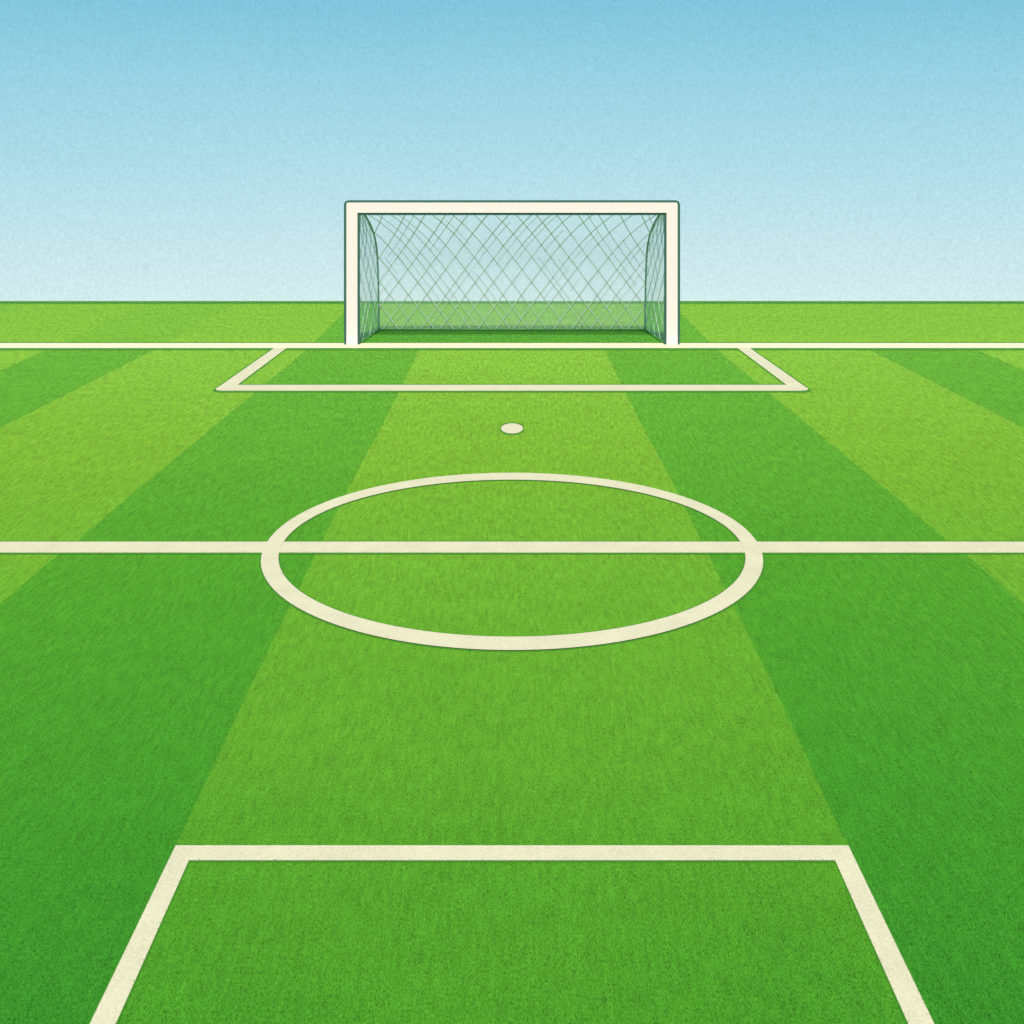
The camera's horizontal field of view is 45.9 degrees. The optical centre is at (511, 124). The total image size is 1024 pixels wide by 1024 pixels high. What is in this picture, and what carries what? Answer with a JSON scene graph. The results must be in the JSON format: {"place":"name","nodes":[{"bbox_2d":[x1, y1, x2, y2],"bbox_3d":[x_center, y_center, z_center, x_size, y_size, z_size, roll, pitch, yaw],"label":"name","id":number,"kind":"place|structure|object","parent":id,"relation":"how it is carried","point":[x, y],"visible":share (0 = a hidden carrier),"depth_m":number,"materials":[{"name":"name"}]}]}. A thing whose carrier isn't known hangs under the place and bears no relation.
{"place":"outdoors","nodes":[
{"label":"outdoors","id":0,"kind":"place"},
{"bbox_2d":[0,301,1023,1023],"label":"ground","id":1,"kind":"structure","parent":0,"point":[322,321],"depth_m":8.37,"materials":[{"name":"green plant"}]},
{"bbox_2d":[344,200,679,344],"bbox_3d":[0.000,2.525,21.403,5.752,2.469,1.428,0,0,0],"label":"soccer goal","id":2,"kind":"object","parent":1,"relation":"on","point":[356,210],"visible":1,"depth_m":20.70,"materials":[{"name":"white paint"}]},
{"bbox_2d":[259,473,764,651],"bbox_3d":[0.000,3.756,10.856,4.441,0.006,4.449,0,0,0],"label":"circle","id":3,"kind":"object","parent":1,"relation":"on","point":[283,587],"visible":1,"depth_m":9.61,"materials":[{"name":"paint"}]},
{"bbox_2d":[0,342,1023,349],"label":"goal line","id":4,"kind":"object","parent":1,"relation":"on","point":[513,346],"visible":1,"depth_m":20.52,"materials":[{"name":"paint"}]},
{"bbox_2d":[213,348,810,391],"bbox_3d":[0.000,3.757,18.688,8.483,0.002,3.373,0,0,0],"label":"goal area line","id":5,"kind":"object","parent":1,"relation":"on","point":[787,380],"visible":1,"depth_m":17.38,"materials":[{"name":"paint"}]},
{"bbox_2d":[500,422,523,434],"bbox_3d":[0.000,3.757,14.980,0.297,0.002,0.613,0,0,0],"label":"penalty spot","id":6,"kind":"object","parent":1,"relation":"on","point":[512,428],"visible":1,"depth_m":14.97,"materials":[{"name":"paint"}]},
{"bbox_2d":[89,845,934,1023],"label":"penalty area line","id":7,"kind":"object","parent":1,"relation":"on","point":[109,1009],"visible":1,"depth_m":6.19,"materials":[{"name":"paint"}]},
{"bbox_2d":[0,541,1023,553],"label":"halfway line","id":8,"kind":"object","parent":1,"relation":"on","point":[509,547],"visible":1,"depth_m":10.76,"materials":[{"name":"paint"}]},
{"bbox_2d":[0,0,1023,300],"label":"sky","id":9,"kind":"structure","parent":0,"point":[151,150],"materials":[{"name":"blue"}]}
]}

